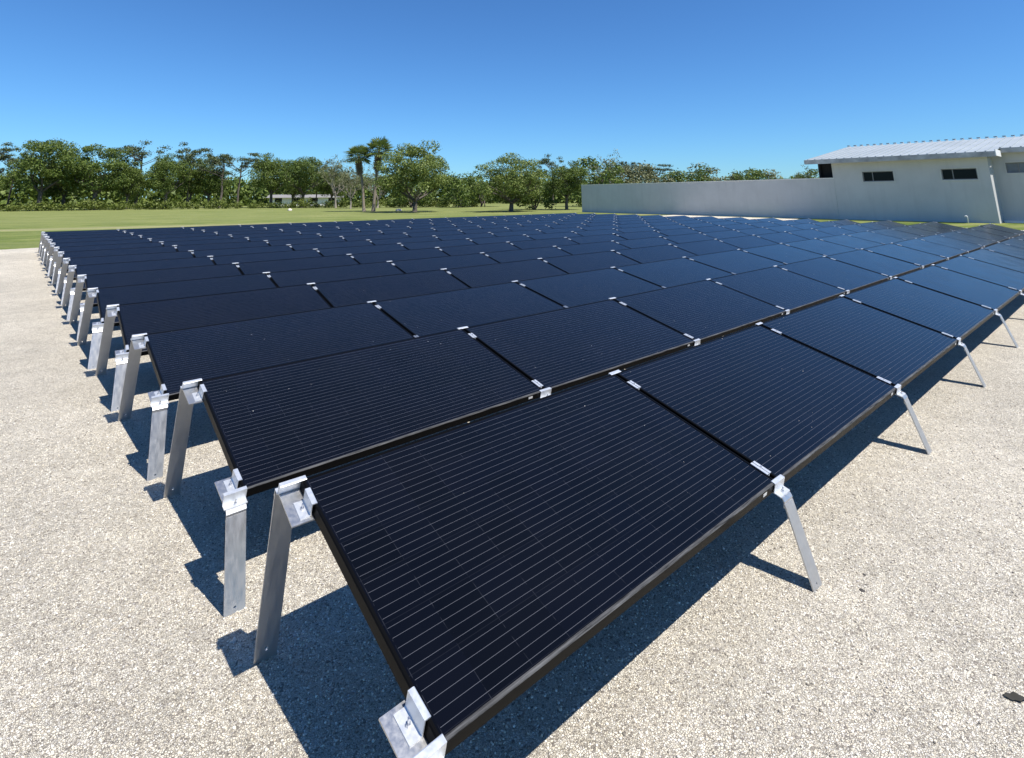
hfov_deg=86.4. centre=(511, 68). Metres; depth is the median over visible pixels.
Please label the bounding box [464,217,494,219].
solar panel
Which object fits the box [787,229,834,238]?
solar panel
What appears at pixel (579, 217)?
solar panel
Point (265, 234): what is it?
solar panel
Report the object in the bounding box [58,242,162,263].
solar panel
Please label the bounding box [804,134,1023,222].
building
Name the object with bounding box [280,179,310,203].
oak tree
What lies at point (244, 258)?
solar panel
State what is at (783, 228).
solar panel
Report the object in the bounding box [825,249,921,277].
solar panel
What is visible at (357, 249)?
solar panel
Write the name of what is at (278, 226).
solar panel
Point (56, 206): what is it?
shrub
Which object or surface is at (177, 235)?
solar panel
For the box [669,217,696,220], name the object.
solar panel
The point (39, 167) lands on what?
oak tree
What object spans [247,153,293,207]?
oak tree
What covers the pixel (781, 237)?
solar panel
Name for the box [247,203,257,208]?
shrub
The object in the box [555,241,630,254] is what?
solar panel
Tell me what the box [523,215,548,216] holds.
solar panel
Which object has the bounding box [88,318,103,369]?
support leg
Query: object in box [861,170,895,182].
window
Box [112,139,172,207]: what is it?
pine tree
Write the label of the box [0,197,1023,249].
grass field
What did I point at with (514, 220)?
solar panel
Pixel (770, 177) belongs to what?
bushy tree
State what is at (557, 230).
solar panel
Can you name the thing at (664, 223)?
solar panel
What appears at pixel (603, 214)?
solar panel
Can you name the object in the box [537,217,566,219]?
solar panel
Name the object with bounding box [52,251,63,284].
support leg
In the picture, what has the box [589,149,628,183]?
bare tree
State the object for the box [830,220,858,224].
solar panel
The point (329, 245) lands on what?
solar panel
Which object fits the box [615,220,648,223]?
solar panel
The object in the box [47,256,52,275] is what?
support leg
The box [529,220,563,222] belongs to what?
solar panel
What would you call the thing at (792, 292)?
solar panel
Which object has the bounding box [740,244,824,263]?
solar panel
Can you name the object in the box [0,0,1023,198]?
sky
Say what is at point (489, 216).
solar panel
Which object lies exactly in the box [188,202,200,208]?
shrub
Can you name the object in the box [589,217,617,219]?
solar panel
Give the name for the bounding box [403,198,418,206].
shrub
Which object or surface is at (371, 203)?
shrub
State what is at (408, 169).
oak tree
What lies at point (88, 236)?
solar panel
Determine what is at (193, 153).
pine tree
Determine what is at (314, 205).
shrub
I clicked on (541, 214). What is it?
solar panel
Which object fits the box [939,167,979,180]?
window
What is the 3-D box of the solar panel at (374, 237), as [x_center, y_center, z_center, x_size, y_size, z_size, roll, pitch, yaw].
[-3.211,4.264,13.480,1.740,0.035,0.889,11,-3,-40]
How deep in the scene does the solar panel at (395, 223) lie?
19.95 m
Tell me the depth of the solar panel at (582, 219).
22.50 m
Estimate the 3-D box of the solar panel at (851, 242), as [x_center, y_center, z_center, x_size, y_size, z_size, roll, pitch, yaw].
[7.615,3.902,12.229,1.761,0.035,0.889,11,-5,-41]
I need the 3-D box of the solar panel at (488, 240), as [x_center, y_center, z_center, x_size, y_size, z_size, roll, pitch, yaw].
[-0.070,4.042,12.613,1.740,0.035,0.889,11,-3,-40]
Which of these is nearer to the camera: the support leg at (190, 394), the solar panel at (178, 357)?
the support leg at (190, 394)
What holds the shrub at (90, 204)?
on the grass field
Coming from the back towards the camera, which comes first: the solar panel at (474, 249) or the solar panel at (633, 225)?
the solar panel at (633, 225)
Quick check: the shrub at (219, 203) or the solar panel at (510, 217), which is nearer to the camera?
the solar panel at (510, 217)
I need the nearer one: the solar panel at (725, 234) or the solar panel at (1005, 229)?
the solar panel at (725, 234)
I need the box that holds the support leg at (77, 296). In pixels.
[69,274,86,323]
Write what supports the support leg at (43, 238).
on the gravel yard
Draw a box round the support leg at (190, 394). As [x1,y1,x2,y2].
[163,378,206,497]
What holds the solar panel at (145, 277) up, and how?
on the support legs at (662, 286)
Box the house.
[266,194,342,205]
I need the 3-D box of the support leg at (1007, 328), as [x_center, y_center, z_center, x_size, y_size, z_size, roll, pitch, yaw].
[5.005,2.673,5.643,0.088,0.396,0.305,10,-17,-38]
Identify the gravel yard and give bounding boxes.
[0,215,1023,757]
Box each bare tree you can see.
[317,154,373,207]
[329,170,372,208]
[363,164,399,207]
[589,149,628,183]
[794,165,818,178]
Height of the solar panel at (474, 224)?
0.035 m
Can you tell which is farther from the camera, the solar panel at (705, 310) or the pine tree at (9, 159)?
the pine tree at (9, 159)
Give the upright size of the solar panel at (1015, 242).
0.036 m
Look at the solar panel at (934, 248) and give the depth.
10.94 m
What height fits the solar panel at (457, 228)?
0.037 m
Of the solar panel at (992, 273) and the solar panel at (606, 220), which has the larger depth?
the solar panel at (606, 220)
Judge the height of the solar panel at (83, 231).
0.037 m
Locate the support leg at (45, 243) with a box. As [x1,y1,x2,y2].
[41,236,48,259]
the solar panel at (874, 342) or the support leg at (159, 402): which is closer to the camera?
the support leg at (159, 402)
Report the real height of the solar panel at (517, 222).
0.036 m
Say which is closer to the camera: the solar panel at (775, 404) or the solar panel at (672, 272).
the solar panel at (775, 404)
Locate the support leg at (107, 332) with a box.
[95,304,119,375]
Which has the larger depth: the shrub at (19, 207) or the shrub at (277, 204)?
the shrub at (277, 204)
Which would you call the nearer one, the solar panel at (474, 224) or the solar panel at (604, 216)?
the solar panel at (474, 224)
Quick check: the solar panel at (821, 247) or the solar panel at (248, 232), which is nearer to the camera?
the solar panel at (821, 247)
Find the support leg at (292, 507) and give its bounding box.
[253,475,316,665]
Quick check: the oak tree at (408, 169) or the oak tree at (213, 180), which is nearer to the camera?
the oak tree at (408, 169)
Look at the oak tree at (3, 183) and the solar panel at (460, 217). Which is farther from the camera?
the oak tree at (3, 183)
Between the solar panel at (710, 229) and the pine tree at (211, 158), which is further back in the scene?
the pine tree at (211, 158)
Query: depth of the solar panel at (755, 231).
15.30 m
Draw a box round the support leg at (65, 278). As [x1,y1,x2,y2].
[61,277,66,304]
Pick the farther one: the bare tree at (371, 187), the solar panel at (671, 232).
the bare tree at (371, 187)
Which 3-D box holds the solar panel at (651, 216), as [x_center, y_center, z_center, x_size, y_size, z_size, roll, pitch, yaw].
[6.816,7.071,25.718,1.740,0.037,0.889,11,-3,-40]
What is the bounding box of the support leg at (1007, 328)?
[981,305,1017,347]
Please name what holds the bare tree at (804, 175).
on the grass field
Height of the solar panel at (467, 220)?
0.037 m
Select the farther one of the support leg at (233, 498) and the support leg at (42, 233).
the support leg at (42, 233)
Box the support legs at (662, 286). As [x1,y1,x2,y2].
[414,230,954,336]
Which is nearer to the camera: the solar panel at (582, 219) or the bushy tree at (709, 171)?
the solar panel at (582, 219)
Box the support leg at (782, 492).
[750,461,821,592]
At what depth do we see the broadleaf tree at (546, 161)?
88.02 m
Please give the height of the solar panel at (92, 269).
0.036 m
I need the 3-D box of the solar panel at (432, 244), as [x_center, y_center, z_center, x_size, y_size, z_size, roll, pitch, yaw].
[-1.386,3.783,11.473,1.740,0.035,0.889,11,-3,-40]
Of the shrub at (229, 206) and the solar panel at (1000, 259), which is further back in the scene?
the shrub at (229, 206)
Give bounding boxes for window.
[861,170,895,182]
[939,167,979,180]
[1003,161,1023,173]
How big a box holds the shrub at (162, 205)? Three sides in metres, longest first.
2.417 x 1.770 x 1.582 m
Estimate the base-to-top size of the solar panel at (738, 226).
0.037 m
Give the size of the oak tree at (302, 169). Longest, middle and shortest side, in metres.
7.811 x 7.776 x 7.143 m
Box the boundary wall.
[581,178,838,218]
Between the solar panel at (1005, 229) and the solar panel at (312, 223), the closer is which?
the solar panel at (1005, 229)
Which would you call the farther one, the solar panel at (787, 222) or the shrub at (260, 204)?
the shrub at (260, 204)
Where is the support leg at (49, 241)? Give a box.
[43,239,52,264]
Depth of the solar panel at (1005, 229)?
16.58 m
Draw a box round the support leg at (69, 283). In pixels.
[62,265,76,307]
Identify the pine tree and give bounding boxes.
[0,142,20,172]
[0,150,30,204]
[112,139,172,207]
[175,142,219,202]
[191,153,251,206]
[215,153,261,205]
[308,162,328,204]
[618,161,636,175]
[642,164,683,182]
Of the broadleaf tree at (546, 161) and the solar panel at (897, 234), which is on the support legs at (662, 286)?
the solar panel at (897, 234)
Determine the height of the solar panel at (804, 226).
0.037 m
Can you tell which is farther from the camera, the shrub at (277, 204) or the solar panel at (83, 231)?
the shrub at (277, 204)
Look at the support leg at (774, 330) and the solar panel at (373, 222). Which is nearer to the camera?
the support leg at (774, 330)
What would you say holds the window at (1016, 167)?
in the building
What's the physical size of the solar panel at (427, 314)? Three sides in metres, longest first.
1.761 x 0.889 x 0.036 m
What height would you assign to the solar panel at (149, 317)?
0.035 m
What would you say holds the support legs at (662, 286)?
on the gravel yard
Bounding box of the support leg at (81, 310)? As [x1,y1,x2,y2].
[77,303,84,340]
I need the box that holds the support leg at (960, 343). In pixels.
[942,332,985,387]
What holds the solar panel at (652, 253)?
on the support legs at (662, 286)
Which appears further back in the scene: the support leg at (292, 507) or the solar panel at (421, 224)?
the solar panel at (421, 224)
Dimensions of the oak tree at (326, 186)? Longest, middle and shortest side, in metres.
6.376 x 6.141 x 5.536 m
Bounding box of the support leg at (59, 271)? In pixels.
[55,269,60,292]
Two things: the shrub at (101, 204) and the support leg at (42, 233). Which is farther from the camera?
the shrub at (101, 204)
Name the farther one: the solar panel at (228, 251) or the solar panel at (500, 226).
the solar panel at (500, 226)
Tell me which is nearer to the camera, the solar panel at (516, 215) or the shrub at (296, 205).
the solar panel at (516, 215)
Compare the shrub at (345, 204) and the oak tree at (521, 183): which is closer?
the oak tree at (521, 183)
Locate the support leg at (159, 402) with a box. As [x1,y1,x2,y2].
[147,384,168,480]
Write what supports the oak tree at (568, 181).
on the grass field
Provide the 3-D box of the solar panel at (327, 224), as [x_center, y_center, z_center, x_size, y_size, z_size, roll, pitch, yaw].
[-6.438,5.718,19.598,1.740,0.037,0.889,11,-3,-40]
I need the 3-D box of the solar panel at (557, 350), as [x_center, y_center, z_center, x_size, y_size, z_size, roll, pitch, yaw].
[0.574,2.090,4.246,1.727,0.038,0.890,11,-4,-40]
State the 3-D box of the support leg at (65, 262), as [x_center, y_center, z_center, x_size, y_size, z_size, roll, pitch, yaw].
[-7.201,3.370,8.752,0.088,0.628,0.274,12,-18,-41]
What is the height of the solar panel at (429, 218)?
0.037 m
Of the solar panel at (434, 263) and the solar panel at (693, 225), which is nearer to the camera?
the solar panel at (434, 263)
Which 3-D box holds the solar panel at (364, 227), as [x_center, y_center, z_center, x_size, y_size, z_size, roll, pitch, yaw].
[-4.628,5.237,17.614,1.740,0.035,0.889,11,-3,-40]
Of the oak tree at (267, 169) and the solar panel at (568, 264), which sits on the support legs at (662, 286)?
the solar panel at (568, 264)
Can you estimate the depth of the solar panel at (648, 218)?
23.84 m
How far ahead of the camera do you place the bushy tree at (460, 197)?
76.93 m
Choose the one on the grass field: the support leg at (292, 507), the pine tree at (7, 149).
the pine tree at (7, 149)
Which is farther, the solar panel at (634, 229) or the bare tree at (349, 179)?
the bare tree at (349, 179)
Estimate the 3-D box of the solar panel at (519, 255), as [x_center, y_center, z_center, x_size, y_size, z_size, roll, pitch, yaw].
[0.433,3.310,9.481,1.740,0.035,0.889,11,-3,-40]
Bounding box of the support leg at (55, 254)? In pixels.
[49,247,58,276]
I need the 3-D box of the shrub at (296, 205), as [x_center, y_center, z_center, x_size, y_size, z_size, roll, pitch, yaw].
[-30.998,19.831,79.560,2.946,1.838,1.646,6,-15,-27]
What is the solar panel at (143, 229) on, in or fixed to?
on the support legs at (662, 286)
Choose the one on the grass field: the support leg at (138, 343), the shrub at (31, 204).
the shrub at (31, 204)
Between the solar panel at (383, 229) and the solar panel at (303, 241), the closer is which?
the solar panel at (303, 241)
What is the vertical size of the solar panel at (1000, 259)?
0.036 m
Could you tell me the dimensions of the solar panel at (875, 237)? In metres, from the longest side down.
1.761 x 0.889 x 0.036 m
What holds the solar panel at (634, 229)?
on the support legs at (662, 286)
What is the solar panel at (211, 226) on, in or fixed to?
on the support legs at (662, 286)
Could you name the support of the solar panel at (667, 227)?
on the support legs at (662, 286)
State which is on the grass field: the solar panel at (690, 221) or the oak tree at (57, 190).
the oak tree at (57, 190)
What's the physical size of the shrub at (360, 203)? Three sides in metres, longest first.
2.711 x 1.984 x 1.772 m
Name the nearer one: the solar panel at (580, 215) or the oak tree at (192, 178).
the solar panel at (580, 215)
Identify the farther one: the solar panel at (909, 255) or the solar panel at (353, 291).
the solar panel at (909, 255)
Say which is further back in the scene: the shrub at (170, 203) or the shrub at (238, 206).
the shrub at (238, 206)
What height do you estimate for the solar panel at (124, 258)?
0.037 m
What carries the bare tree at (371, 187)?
on the grass field
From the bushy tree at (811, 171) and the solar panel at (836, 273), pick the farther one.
the bushy tree at (811, 171)
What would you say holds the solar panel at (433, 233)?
on the support legs at (662, 286)
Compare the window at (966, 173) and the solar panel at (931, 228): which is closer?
the solar panel at (931, 228)
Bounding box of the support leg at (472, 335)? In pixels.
[457,326,476,338]
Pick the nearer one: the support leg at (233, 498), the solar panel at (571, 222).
the support leg at (233, 498)
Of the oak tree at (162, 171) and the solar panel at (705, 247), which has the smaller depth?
the solar panel at (705, 247)
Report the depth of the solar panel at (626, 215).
26.88 m
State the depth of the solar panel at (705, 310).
5.26 m
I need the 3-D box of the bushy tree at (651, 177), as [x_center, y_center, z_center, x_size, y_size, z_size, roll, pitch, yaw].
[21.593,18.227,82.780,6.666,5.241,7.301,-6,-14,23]
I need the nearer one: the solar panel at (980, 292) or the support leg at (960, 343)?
the support leg at (960, 343)
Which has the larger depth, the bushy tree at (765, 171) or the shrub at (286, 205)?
the bushy tree at (765, 171)
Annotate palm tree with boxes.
[343,145,372,211]
[364,136,393,211]
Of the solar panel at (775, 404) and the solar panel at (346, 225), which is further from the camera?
the solar panel at (346, 225)
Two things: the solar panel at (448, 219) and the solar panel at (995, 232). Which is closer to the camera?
the solar panel at (995, 232)
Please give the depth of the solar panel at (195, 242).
12.38 m
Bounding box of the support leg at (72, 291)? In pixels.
[66,287,75,320]
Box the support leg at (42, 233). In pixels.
[38,232,44,252]
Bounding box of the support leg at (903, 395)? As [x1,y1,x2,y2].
[876,376,931,454]
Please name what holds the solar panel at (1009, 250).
on the support leg
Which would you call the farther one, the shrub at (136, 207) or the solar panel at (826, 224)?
the shrub at (136, 207)
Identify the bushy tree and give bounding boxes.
[387,181,435,207]
[436,171,481,206]
[462,170,505,206]
[514,167,557,209]
[570,156,626,206]
[578,158,620,195]
[613,163,651,183]
[623,160,671,182]
[643,171,674,182]
[658,168,705,182]
[685,165,721,181]
[686,162,738,180]
[711,174,743,180]
[726,168,772,180]
[727,167,766,180]
[762,169,783,179]
[797,169,818,178]
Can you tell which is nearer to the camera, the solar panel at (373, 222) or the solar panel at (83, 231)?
the solar panel at (83, 231)
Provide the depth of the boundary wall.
40.26 m
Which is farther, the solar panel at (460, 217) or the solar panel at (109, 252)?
the solar panel at (460, 217)
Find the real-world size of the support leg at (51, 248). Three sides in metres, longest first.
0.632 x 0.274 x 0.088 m
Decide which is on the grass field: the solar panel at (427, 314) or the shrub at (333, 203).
the shrub at (333, 203)
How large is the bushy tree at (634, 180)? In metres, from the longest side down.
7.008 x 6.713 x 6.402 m
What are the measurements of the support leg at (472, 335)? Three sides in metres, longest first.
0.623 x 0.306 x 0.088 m
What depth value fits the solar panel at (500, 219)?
23.45 m
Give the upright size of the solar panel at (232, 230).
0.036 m
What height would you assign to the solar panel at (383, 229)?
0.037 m
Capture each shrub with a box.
[0,204,18,211]
[13,204,31,210]
[24,200,45,210]
[31,202,52,210]
[46,203,68,210]
[60,199,87,210]
[78,197,98,209]
[94,200,112,209]
[107,202,125,209]
[118,201,130,209]
[129,203,141,209]
[137,198,159,209]
[149,201,168,209]
[163,198,179,209]
[175,199,193,208]
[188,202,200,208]
[200,200,217,208]
[209,197,228,208]
[223,202,234,208]
[233,201,242,208]
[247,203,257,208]
[252,201,265,207]
[271,200,283,207]
[281,202,295,207]
[292,198,308,207]
[296,197,313,207]
[307,202,319,207]
[320,201,333,207]
[327,197,343,207]
[339,199,352,207]
[357,199,370,206]
[366,200,382,206]
[379,198,392,206]
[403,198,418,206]
[426,197,438,206]
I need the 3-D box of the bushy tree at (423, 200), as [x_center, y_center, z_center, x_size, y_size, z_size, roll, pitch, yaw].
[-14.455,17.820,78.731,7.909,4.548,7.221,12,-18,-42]
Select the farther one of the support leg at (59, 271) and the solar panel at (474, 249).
the solar panel at (474, 249)
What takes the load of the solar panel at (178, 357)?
on the support legs at (662, 286)
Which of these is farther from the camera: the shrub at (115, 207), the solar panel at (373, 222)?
the shrub at (115, 207)
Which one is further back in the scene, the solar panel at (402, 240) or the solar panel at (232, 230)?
the solar panel at (232, 230)
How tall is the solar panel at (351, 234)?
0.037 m
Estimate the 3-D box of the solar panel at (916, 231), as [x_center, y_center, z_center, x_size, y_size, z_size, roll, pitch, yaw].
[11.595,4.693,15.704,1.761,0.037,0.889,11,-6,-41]
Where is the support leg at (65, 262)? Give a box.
[56,258,69,294]
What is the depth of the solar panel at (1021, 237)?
12.18 m
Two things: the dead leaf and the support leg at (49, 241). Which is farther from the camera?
the support leg at (49, 241)
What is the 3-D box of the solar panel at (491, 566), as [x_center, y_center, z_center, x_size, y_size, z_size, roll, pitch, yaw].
[0.195,1.599,2.095,1.709,0.036,0.890,11,-2,-40]
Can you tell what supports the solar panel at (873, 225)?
on the support legs at (662, 286)
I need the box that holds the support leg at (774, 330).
[755,322,781,333]
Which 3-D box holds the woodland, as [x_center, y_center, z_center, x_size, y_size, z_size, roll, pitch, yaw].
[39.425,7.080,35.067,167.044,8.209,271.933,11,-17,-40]
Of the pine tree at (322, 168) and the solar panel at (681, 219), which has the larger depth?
the pine tree at (322, 168)
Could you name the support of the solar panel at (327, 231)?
on the support legs at (662, 286)
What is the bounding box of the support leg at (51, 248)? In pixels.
[45,243,55,270]
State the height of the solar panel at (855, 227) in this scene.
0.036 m
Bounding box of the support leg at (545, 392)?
[532,379,551,397]
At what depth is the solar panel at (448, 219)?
23.23 m
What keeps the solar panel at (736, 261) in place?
on the support legs at (662, 286)
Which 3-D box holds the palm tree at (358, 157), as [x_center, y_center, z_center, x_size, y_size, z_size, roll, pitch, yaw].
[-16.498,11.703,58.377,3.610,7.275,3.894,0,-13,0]
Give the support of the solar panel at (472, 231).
on the support legs at (662, 286)
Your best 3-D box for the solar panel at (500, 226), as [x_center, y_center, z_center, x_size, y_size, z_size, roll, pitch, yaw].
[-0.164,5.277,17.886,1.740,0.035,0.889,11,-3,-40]
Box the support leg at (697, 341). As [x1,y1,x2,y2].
[683,334,700,345]
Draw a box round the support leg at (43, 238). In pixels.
[39,234,46,255]
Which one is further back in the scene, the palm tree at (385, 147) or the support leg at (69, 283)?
the palm tree at (385, 147)
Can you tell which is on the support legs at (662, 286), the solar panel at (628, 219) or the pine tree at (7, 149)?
the solar panel at (628, 219)
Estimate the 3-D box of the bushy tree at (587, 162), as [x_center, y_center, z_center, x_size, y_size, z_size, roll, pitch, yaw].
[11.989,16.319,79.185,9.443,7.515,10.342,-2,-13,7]
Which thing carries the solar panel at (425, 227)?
on the support legs at (662, 286)
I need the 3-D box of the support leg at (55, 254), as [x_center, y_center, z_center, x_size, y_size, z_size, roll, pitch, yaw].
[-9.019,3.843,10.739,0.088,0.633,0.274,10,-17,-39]
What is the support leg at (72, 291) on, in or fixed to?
on the gravel yard
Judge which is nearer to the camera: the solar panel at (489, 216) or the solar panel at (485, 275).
the solar panel at (485, 275)
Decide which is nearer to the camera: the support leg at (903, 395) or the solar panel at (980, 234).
the support leg at (903, 395)
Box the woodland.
[0,170,814,208]
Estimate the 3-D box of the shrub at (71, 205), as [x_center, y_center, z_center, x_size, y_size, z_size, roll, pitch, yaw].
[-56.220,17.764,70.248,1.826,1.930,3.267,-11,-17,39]
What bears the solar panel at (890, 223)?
on the support legs at (662, 286)
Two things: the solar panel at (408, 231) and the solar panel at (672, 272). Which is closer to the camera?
the solar panel at (672, 272)
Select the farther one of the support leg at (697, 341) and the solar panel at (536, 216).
the solar panel at (536, 216)
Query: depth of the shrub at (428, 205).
81.05 m
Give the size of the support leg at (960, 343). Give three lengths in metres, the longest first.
0.396 x 0.305 x 0.088 m
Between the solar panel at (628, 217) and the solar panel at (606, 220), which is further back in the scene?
the solar panel at (628, 217)
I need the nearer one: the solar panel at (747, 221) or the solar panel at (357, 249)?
the solar panel at (357, 249)
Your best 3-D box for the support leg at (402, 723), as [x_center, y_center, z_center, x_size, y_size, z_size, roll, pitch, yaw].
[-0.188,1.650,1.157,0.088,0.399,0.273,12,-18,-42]
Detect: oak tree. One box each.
[0,173,14,195]
[6,138,92,208]
[36,160,101,208]
[48,143,136,209]
[113,160,149,208]
[140,153,194,208]
[173,156,210,204]
[188,162,233,204]
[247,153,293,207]
[277,156,332,207]
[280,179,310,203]
[314,170,347,201]
[373,140,451,211]
[473,152,551,211]
[542,160,589,209]
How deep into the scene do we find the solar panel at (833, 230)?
15.44 m
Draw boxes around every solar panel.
[44,229,117,233]
[47,231,123,235]
[48,233,131,238]
[51,236,140,250]
[54,239,149,246]
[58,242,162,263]
[63,246,176,270]
[69,251,193,279]
[75,257,214,290]
[85,264,241,306]
[96,273,276,325]
[116,284,330,355]
[118,227,182,231]
[125,229,192,232]
[132,230,203,235]
[141,232,216,238]
[144,302,414,400]
[150,235,231,241]
[162,238,249,245]
[175,241,269,251]
[183,225,239,228]
[191,245,293,256]
[193,227,251,230]
[198,329,541,496]
[203,228,266,232]
[211,249,321,264]
[216,230,281,234]
[230,232,300,237]
[236,255,358,274]
[240,223,290,226]
[247,234,321,241]
[252,224,304,227]
[266,237,345,245]
[267,226,321,229]
[267,262,403,286]
[282,227,339,231]
[289,240,373,249]
[290,222,335,224]
[299,229,359,234]
[300,374,774,754]
[304,223,351,225]
[311,270,469,306]
[316,244,407,255]
[319,231,382,237]
[321,224,369,227]
[336,220,377,222]
[337,225,389,229]
[342,233,409,240]
[350,248,448,263]
[353,221,394,223]
[357,227,410,231]
[368,236,440,244]
[369,222,412,225]
[372,282,564,336]
[376,219,412,221]
[380,228,435,233]
[387,223,432,226]
[390,253,498,272]
[393,220,430,221]
[400,239,475,249]
[405,230,464,236]
[409,225,455,228]
[411,220,449,223]
[414,218,446,219]
[431,221,473,224]
[432,218,465,220]
[432,226,482,230]
[435,233,496,239]
[438,242,519,255]
[444,259,567,287]
[447,216,477,218]
[449,219,485,221]
[454,223,495,226]
[459,228,510,233]
[463,299,694,393]
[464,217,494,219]
[468,235,533,243]
[470,220,507,222]
[476,215,505,217]
[479,224,523,228]
[482,246,571,262]
[484,218,515,220]
[491,230,544,236]
[495,216,522,217]
[495,221,530,224]
[504,215,531,216]
[506,219,538,221]
[507,225,552,230]
[508,238,577,248]
[516,217,544,218]
[516,268,662,306]
[519,222,558,225]
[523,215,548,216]
[525,232,581,239]
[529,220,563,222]
[531,214,554,215]
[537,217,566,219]
[539,227,585,232]
[541,251,639,273]
[545,216,570,217]
[546,223,586,228]
[554,221,589,224]
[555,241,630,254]
[562,218,591,221]
[565,216,593,218]
[567,234,626,243]
[570,215,594,216]
[574,229,622,235]
[579,225,620,230]
[582,222,619,225]
[587,219,617,222]
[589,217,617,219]
[591,215,617,217]
[594,214,615,215]
[613,280,785,343]
[614,237,676,248]
[614,244,695,262]
[614,258,733,287]
[615,214,638,216]
[615,216,641,218]
[615,218,644,220]
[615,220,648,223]
[615,223,652,227]
[615,226,657,232]
[615,231,666,239]
[615,325,896,482]
[640,215,662,217]
[643,217,668,219]
[643,219,672,222]
[647,221,679,225]
[649,224,689,229]
[655,228,701,235]
[662,233,715,242]
[667,216,687,217]
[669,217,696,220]
[670,239,741,254]
[674,220,703,223]
[681,222,717,227]
[684,250,784,273]
[690,225,730,232]
[691,216,717,219]
[700,218,727,221]
[701,230,749,238]
[708,221,740,224]
[710,266,846,312]
[716,235,778,248]
[720,224,757,229]
[721,217,748,220]
[733,219,761,223]
[735,227,776,234]
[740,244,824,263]
[746,222,781,227]
[754,218,782,221]
[754,232,807,243]
[760,296,958,388]
[763,225,802,231]
[771,220,801,224]
[776,257,889,292]
[782,239,858,255]
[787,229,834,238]
[789,223,821,229]
[791,219,818,223]
[811,221,840,226]
[814,226,856,235]
[816,235,884,249]
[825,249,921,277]
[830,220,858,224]
[836,224,874,231]
[842,278,994,340]
[844,231,904,243]
[857,222,892,229]
[863,243,947,267]
[870,228,924,239]
[874,220,906,226]
[889,226,940,235]
[892,238,967,258]
[897,265,1020,311]
[907,224,953,232]
[916,234,983,251]
[921,222,964,230]
[934,256,1023,291]
[937,231,997,246]
[954,228,1008,241]
[962,248,1023,272]
[968,226,1018,238]
[981,224,1023,234]
[983,243,1023,258]
[1000,238,1023,248]
[1014,234,1023,239]
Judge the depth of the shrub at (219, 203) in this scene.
76.39 m
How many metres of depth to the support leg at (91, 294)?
5.81 m
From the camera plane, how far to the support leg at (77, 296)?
6.80 m
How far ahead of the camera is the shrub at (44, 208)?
68.89 m
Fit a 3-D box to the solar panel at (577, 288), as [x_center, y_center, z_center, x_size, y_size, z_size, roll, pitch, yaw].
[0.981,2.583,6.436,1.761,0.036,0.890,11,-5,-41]
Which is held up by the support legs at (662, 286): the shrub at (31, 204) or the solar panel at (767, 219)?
the solar panel at (767, 219)
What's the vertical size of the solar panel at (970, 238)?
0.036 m
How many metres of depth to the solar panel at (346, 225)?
18.81 m
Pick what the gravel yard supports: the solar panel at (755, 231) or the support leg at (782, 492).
the support leg at (782, 492)
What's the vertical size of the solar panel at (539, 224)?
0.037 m
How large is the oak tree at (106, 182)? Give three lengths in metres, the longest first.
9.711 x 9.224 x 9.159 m
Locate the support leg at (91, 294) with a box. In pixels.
[77,287,98,345]
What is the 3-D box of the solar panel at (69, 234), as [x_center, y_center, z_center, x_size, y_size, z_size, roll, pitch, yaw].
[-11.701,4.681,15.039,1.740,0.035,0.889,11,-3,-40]
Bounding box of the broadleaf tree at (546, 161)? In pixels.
[537,154,565,205]
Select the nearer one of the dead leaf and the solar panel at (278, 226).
the dead leaf
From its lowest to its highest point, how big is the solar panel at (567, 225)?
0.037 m
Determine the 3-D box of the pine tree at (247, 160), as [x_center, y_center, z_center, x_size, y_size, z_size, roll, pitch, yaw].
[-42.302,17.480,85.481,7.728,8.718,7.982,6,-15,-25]
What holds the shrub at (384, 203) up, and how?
on the grass field
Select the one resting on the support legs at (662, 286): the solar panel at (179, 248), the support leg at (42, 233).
the solar panel at (179, 248)
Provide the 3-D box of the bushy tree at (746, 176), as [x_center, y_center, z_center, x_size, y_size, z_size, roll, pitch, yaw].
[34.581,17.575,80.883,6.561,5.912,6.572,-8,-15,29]
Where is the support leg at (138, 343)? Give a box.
[118,333,148,420]
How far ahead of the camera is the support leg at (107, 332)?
4.83 m
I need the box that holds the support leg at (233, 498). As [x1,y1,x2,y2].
[215,469,247,617]
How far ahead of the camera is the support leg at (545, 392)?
3.35 m
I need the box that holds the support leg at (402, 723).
[379,686,446,757]
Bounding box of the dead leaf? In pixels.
[1002,691,1023,701]
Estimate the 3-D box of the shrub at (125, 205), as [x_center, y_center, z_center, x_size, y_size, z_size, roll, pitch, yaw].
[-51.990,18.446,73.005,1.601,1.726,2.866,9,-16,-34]
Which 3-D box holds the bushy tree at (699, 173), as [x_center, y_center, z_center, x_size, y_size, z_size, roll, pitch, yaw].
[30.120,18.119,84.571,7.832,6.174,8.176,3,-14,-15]
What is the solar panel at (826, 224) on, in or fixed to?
on the support legs at (662, 286)
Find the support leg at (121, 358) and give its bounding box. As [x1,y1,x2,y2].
[111,345,128,411]
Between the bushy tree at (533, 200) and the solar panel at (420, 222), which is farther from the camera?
the bushy tree at (533, 200)
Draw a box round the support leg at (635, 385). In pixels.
[608,370,640,389]
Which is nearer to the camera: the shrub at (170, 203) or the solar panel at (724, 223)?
the solar panel at (724, 223)
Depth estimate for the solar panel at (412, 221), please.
22.14 m

